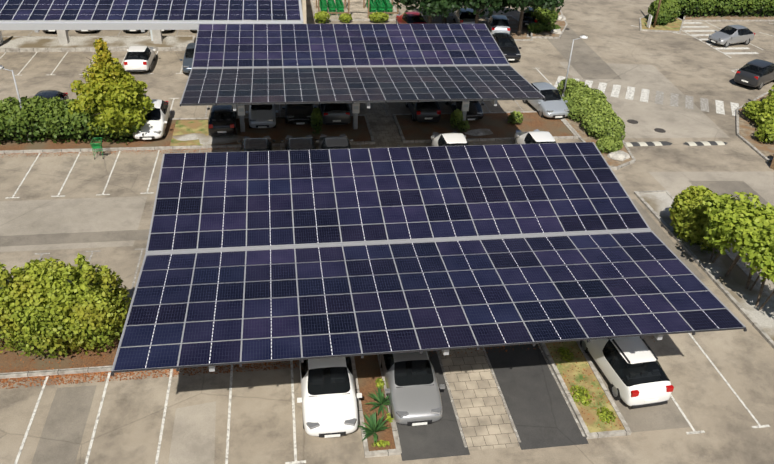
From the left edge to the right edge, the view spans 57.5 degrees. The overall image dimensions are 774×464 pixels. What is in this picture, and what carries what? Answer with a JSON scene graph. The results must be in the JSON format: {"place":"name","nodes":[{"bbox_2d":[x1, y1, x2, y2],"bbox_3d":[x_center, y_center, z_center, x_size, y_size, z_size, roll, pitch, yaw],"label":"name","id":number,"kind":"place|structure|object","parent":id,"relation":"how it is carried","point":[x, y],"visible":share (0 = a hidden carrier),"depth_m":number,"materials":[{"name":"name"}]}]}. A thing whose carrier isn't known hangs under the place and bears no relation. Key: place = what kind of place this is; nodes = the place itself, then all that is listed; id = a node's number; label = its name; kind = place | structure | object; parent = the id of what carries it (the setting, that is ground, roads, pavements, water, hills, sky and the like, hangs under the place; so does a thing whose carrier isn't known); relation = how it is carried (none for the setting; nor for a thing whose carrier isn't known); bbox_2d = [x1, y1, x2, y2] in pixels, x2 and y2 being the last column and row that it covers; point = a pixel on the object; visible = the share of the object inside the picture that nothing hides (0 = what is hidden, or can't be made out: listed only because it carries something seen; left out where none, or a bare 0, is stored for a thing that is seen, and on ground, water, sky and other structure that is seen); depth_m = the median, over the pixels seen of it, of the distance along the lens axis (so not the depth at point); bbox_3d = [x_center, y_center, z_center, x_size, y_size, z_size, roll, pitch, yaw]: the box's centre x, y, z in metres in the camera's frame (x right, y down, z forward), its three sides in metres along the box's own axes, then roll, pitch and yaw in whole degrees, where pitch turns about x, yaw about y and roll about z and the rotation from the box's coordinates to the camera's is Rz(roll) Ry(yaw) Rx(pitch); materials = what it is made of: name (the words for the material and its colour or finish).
{"place":"outdoors","nodes":[
{"label":"outdoors","id":0,"kind":"place"},
{"bbox_2d":[0,0,773,463],"bbox_3d":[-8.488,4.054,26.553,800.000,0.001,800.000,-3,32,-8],"label":"ground","id":1,"kind":"structure","parent":0,"point":[710,404],"depth_m":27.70,"materials":[{"name":"concrete"}]},
{"bbox_2d":[35,90,68,102],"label":"black car","id":2,"kind":"object","parent":1,"relation":"on","point":[47,94],"visible":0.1,"depth_m":42.72,"materials":[{"name":"paint"}]},
{"bbox_2d":[42,9,71,31],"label":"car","id":3,"kind":"object","parent":1,"relation":"on","point":[53,30],"visible":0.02,"depth_m":56.88,"materials":[{"name":"white paint"}]},
{"bbox_2d":[0,253,130,358],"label":"median bush","id":4,"kind":"object","parent":1,"relation":"on","point":[49,305],"visible":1,"depth_m":24.34,"materials":[{"name":"green plant"}]},
{"bbox_2d":[0,95,144,144],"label":"hedge","id":5,"kind":"object","parent":1,"relation":"on","point":[36,116],"visible":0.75,"depth_m":39.29,"materials":[{"name":"green plant"}]},
{"bbox_2d":[75,9,99,31],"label":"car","id":6,"kind":"object","parent":1,"relation":"on","point":[88,30],"visible":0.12,"depth_m":57.72,"materials":[{"name":"silver paint"}]},
{"bbox_2d":[90,137,103,158],"bbox_3d":[-15.886,-4.601,38.786,0.569,1.056,1.048,-5,33,-12],"label":"shopping trolley","id":7,"kind":"object","parent":1,"relation":"on","point":[95,146],"visible":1,"depth_m":38.49,"materials":[{"name":"green plastic"}]},
{"bbox_2d":[124,46,155,71],"bbox_3d":[-17.952,-12.760,51.223,2.040,1.465,4.100,-3,32,-8],"label":"car","id":8,"kind":"object","parent":1,"relation":"on","point":[139,58],"visible":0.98,"depth_m":49.80,"materials":[{"name":"paint"}]},
{"bbox_2d":[132,99,170,139],"bbox_3d":[-14.053,-6.812,42.073,2.090,1.436,4.340,-3,32,-8],"label":"car","id":9,"kind":"object","parent":1,"relation":"on","point":[158,117],"visible":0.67,"depth_m":41.17,"materials":[{"name":"paint"}]},
{"bbox_2d":[0,0,303,43],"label":"canopy structure","id":10,"kind":"object","parent":1,"relation":"on","point":[62,27],"visible":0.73,"depth_m":49.05,"materials":[{"name":"white metal"}]},
{"bbox_2d":[0,0,300,19],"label":"canopy panels","id":11,"kind":"object","parent":10,"relation":"on","point":[237,11],"visible":1,"depth_m":50.58,"materials":[{"name":"blue glass"}]},
{"bbox_2d":[0,0,306,44],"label":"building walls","id":12,"kind":"structure","parent":1,"relation":"on","point":[303,2],"depth_m":57.04,"materials":[{"name":"white concrete"}]},
{"bbox_2d":[180,43,194,73],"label":"blue grey car","id":13,"kind":"object","parent":1,"relation":"on","point":[187,59],"visible":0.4,"depth_m":50.42,"materials":[{"name":"paint"}]},
{"bbox_2d":[207,105,237,135],"bbox_3d":[-9.888,-6.974,42.596,1.960,1.485,3.656,-3,32,-8],"label":"car","id":14,"kind":"object","parent":1,"relation":"on","point":[222,120],"visible":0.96,"depth_m":41.27,"materials":[{"name":"black paint"}]},
{"bbox_2d":[238,135,274,150],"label":"car","id":15,"kind":"object","parent":1,"relation":"on","point":[256,144],"visible":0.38,"depth_m":37.96,"materials":[{"name":"black paint"}]},
{"bbox_2d":[246,104,277,127],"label":"car","id":16,"kind":"object","parent":1,"relation":"on","point":[262,116],"visible":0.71,"depth_m":42.62,"materials":[{"name":"silver paint"}]},
{"bbox_2d":[281,135,317,149],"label":"car","id":17,"kind":"object","parent":1,"relation":"on","point":[307,142],"visible":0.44,"depth_m":38.29,"materials":[{"name":"black paint"}]},
{"bbox_2d":[282,104,316,123],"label":"car","id":18,"kind":"object","parent":1,"relation":"on","point":[297,113],"visible":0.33,"depth_m":43.31,"materials":[{"name":"black paint"}]},
{"bbox_2d":[310,107,322,134],"bbox_3d":[-4.189,-6.581,42.093,0.822,1.840,0.773,-3,32,-8],"label":"median shrub","id":19,"kind":"object","parent":1,"relation":"on","point":[316,123],"visible":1,"depth_m":41.82,"materials":[{"name":"green plant"}]},
{"bbox_2d":[0,148,654,428],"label":"fallen leaves","id":20,"kind":"object","parent":1,"relation":"on","point":[40,378],"visible":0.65,"depth_m":25.05,"materials":[{"name":"brown plant"}]},
{"bbox_2d":[297,356,361,437],"bbox_3d":[-2.035,5.014,24.070,2.120,1.515,4.310,-3,32,-8],"label":"car","id":21,"kind":"object","parent":1,"relation":"on","point":[328,399],"visible":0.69,"depth_m":23.06,"materials":[{"name":"paint"}]},
{"bbox_2d":[318,103,350,124],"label":"car","id":22,"kind":"object","parent":1,"relation":"on","point":[336,113],"visible":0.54,"depth_m":43.08,"materials":[{"name":"grey paint"}]},
{"bbox_2d":[316,134,352,148],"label":"car","id":23,"kind":"object","parent":1,"relation":"on","point":[341,141],"visible":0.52,"depth_m":38.58,"materials":[{"name":"grey paint"}]},
{"bbox_2d":[316,0,398,17],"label":"trolley shelter","id":24,"kind":"object","parent":1,"relation":"on","point":[374,6],"visible":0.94,"depth_m":64.77,"materials":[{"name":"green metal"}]},
{"bbox_2d":[314,11,402,22],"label":"shrubs","id":25,"kind":"object","parent":1,"relation":"on","point":[322,16],"visible":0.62,"depth_m":62.78,"materials":[{"name":"green plant"}]},
{"bbox_2d":[180,24,545,131],"bbox_3d":[-1.878,-8.316,42.273,18.810,4.756,12.491,-3,32,-8],"label":"carport frame","id":26,"kind":"object","parent":1,"relation":"on","point":[493,101],"visible":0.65,"depth_m":40.36,"materials":[{"name":"silver metal"}]},
{"bbox_2d":[237,101,469,131],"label":"columns","id":27,"kind":"structure","parent":26,"relation":"attached to","point":[355,108],"depth_m":42.47,"materials":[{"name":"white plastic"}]},
{"bbox_2d":[181,24,542,103],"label":"solar panels","id":28,"kind":"object","parent":26,"relation":"on","point":[202,85],"visible":0.92,"depth_m":41.48,"materials":[{"name":"blue glass"}]},
{"bbox_2d":[0,21,772,463],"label":"painted markings","id":29,"kind":"object","parent":1,"relation":"on","point":[704,103],"visible":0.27,"depth_m":27.45,"materials":[{"name":"white paint"}]},
{"bbox_2d":[0,0,773,457],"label":"island kerb","id":30,"kind":"structure","parent":1,"relation":"on","point":[394,128],"depth_m":40.12,"materials":[{"name":"concrete"}]},
{"bbox_2d":[67,38,154,137],"bbox_3d":[-15.500,-7.987,39.553,4.548,5.802,4.569,-3,32,-8],"label":"hornbeam tree","id":31,"kind":"object","parent":30,"relation":"on","point":[109,81],"visible":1,"depth_m":38.84,"materials":[{"name":"green plant"}]},
{"bbox_2d":[170,120,492,145],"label":"median grass patches","id":32,"kind":"object","parent":30,"relation":"on","point":[189,132],"visible":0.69,"depth_m":41.74,"materials":[{"name":"green plant"}]},
{"bbox_2d":[358,412,389,443],"bbox_3d":[-0.501,6.243,22.764,1.115,0.800,1.270,24,38,30],"label":"yucca","id":33,"kind":"object","parent":30,"relation":"on","point":[373,428],"visible":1,"depth_m":22.76,"materials":[{"name":"green plant"}]},
{"bbox_2d":[366,385,389,413],"bbox_3d":[-0.157,5.667,23.741,1.290,0.764,1.169,12,33,15],"label":"yucca","id":34,"kind":"object","parent":30,"relation":"on","point":[381,399],"visible":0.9,"depth_m":23.80,"materials":[{"name":"green plant"}]},
{"bbox_2d":[392,0,563,35],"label":"trees","id":35,"kind":"object","parent":30,"relation":"on","point":[432,8],"visible":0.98,"depth_m":57.61,"materials":[{"name":"green plant"}]},
{"bbox_2d":[372,347,615,447],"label":"planter weeds","id":36,"kind":"object","parent":30,"relation":"on","point":[582,396],"visible":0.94,"depth_m":24.60,"materials":[{"name":"green plant"}]},
{"bbox_2d":[698,191,773,309],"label":"bushes","id":37,"kind":"object","parent":30,"relation":"on","point":[745,224],"visible":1,"depth_m":29.14,"materials":[{"name":"green plant"}]},
{"bbox_2d":[0,0,773,169],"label":"street furniture","id":38,"kind":"object","parent":1,"relation":"on","point":[665,143],"visible":0.65,"depth_m":43.83,"materials":[{"name":"metal"}]},
{"bbox_2d":[396,12,426,23],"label":"car","id":39,"kind":"object","parent":1,"relation":"on","point":[410,18],"visible":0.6,"depth_m":60.75,"materials":[{"name":"paint"}]},
{"bbox_2d":[379,351,444,425],"bbox_3d":[0.792,4.864,24.549,2.030,1.485,4.070,-3,32,-8],"label":"car","id":40,"kind":"object","parent":1,"relation":"on","point":[413,392],"visible":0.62,"depth_m":23.60,"materials":[{"name":"paint"}]},
{"bbox_2d":[405,101,440,121],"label":"car","id":41,"kind":"object","parent":1,"relation":"on","point":[425,111],"visible":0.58,"depth_m":44.16,"materials":[{"name":"grey paint"}]},
{"bbox_2d":[111,142,746,375],"bbox_3d":[0.844,1.648,26.615,18.810,4.751,12.480,-3,32,-8],"label":"carport frame","id":42,"kind":"object","parent":1,"relation":"on","point":[657,336],"visible":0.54,"depth_m":24.84,"materials":[{"name":"silver metal"}]},
{"bbox_2d":[113,142,743,370],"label":"canopy panels","id":43,"kind":"object","parent":42,"relation":"on","point":[188,171],"visible":0.98,"depth_m":24.67,"materials":[{"name":"blue glass"}]},
{"bbox_2d":[431,131,467,145],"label":"car","id":44,"kind":"object","parent":1,"relation":"on","point":[454,138],"visible":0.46,"depth_m":39.64,"materials":[{"name":"white paint"}]},
{"bbox_2d":[450,109,469,131],"bbox_3d":[4.511,-6.861,43.568,1.395,1.430,0.826,25,38,31],"label":"median shrub","id":45,"kind":"object","parent":1,"relation":"on","point":[456,118],"visible":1,"depth_m":43.44,"materials":[{"name":"green plant"}]},
{"bbox_2d":[445,101,483,119],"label":"car","id":46,"kind":"object","parent":1,"relation":"on","point":[475,112],"visible":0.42,"depth_m":45.07,"materials":[{"name":"black paint"}]},
{"bbox_2d":[453,8,475,23],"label":"silver car","id":47,"kind":"object","parent":1,"relation":"on","point":[462,16],"visible":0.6,"depth_m":62.23,"materials":[{"name":"paint"}]},
{"bbox_2d":[486,15,509,33],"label":"silver car","id":48,"kind":"object","parent":1,"relation":"on","point":[497,23],"visible":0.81,"depth_m":60.59,"materials":[{"name":"paint"}]},
{"bbox_2d":[492,33,520,60],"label":"black car","id":49,"kind":"object","parent":1,"relation":"on","point":[507,45],"visible":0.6,"depth_m":55.84,"materials":[{"name":"paint"}]},
{"bbox_2d":[507,111,523,123],"bbox_3d":[8.162,-7.249,44.901,1.044,0.918,0.958,-3,32,-8],"label":"median shrub","id":50,"kind":"object","parent":1,"relation":"on","point":[514,117],"visible":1,"depth_m":44.67,"materials":[{"name":"green plant"}]},
{"bbox_2d":[522,7,538,26],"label":"car","id":51,"kind":"object","parent":1,"relation":"on","point":[528,19],"visible":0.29,"depth_m":63.21,"materials":[{"name":"paint"}]},
{"bbox_2d":[514,129,555,143],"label":"car","id":52,"kind":"object","parent":1,"relation":"on","point":[536,136],"visible":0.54,"depth_m":40.47,"materials":[{"name":"white paint"}]},
{"bbox_2d":[526,6,560,33],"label":"island shrubs","id":53,"kind":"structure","parent":1,"relation":"on","point":[545,19],"depth_m":62.83,"materials":[{"name":"green plant"}]},
{"bbox_2d":[523,82,568,117],"bbox_3d":[10.597,-8.915,47.207,2.100,1.505,4.340,-6,33,-13],"label":"car","id":54,"kind":"object","parent":1,"relation":"on","point":[553,105],"visible":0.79,"depth_m":46.23,"materials":[{"name":"paint"}]},
{"bbox_2d":[550,29,561,33],"bbox_3d":[15.054,-17.750,62.730,1.019,0.630,0.849,18,35,23],"label":"top rock","id":55,"kind":"object","parent":1,"relation":"on","point":[556,31],"visible":0.79,"depth_m":62.47,"materials":[{"name":"beige stone"}]},
{"bbox_2d":[556,15,565,20],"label":"top rock","id":56,"kind":"object","parent":1,"relation":"on","point":[561,18],"visible":0.44,"depth_m":66.14,"materials":[{"name":"beige stone"}]},
{"bbox_2d":[557,78,625,139],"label":"roadside shrubs","id":57,"kind":"object","parent":1,"relation":"on","point":[593,111],"visible":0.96,"depth_m":45.12,"materials":[{"name":"green plant"}]},
{"bbox_2d":[595,136,622,153],"bbox_3d":[13.354,-5.239,42.048,2.017,1.022,1.313,-15,36,-26],"label":"island shrub","id":58,"kind":"object","parent":1,"relation":"on","point":[608,143],"visible":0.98,"depth_m":41.65,"materials":[{"name":"green plant"}]},
{"bbox_2d":[607,150,629,160],"bbox_3d":[13.580,-4.418,41.431,1.324,0.538,1.070,12,33,15],"label":"island rock","id":59,"kind":"object","parent":1,"relation":"on","point":[619,155],"visible":0.83,"depth_m":41.22,"materials":[{"name":"beige stone"}]},
{"bbox_2d":[580,336,673,408],"bbox_3d":[8.603,4.493,25.672,2.070,1.542,4.130,-5,33,-12],"label":"car","id":60,"kind":"object","parent":1,"relation":"on","point":[633,372],"visible":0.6,"depth_m":24.41,"materials":[{"name":"paint"}]},
{"bbox_2d":[648,0,680,25],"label":"bush","id":61,"kind":"object","parent":1,"relation":"on","point":[669,10],"visible":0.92,"depth_m":66.23,"materials":[{"name":"green plant"}]},
{"bbox_2d":[669,185,731,253],"bbox_3d":[14.855,-0.594,33.249,2.380,2.647,3.599,-3,32,-8],"label":"bush","id":62,"kind":"object","parent":1,"relation":"on","point":[689,218],"visible":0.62,"depth_m":33.01,"materials":[{"name":"green plant"}]},
{"bbox_2d":[677,0,773,17],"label":"hedge","id":63,"kind":"object","parent":1,"relation":"on","point":[706,7],"visible":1,"depth_m":69.20,"materials":[{"name":"green plant"}]},
{"bbox_2d":[708,25,754,47],"bbox_3d":[30.313,-17.319,62.089,4.070,1.485,2.030,-12,35,-22],"label":"car","id":64,"kind":"object","parent":1,"relation":"on","point":[726,36],"visible":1,"depth_m":61.51,"materials":[{"name":"paint"}]},
{"bbox_2d":[734,59,773,89],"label":"car","id":65,"kind":"object","parent":1,"relation":"on","point":[758,73],"visible":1,"depth_m":52.34,"materials":[{"name":"paint"}]},
{"bbox_2d":[742,85,773,142],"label":"island bush","id":66,"kind":"object","parent":1,"relation":"on","point":[761,112],"visible":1,"depth_m":45.56,"materials":[{"name":"green plant"}]}
]}

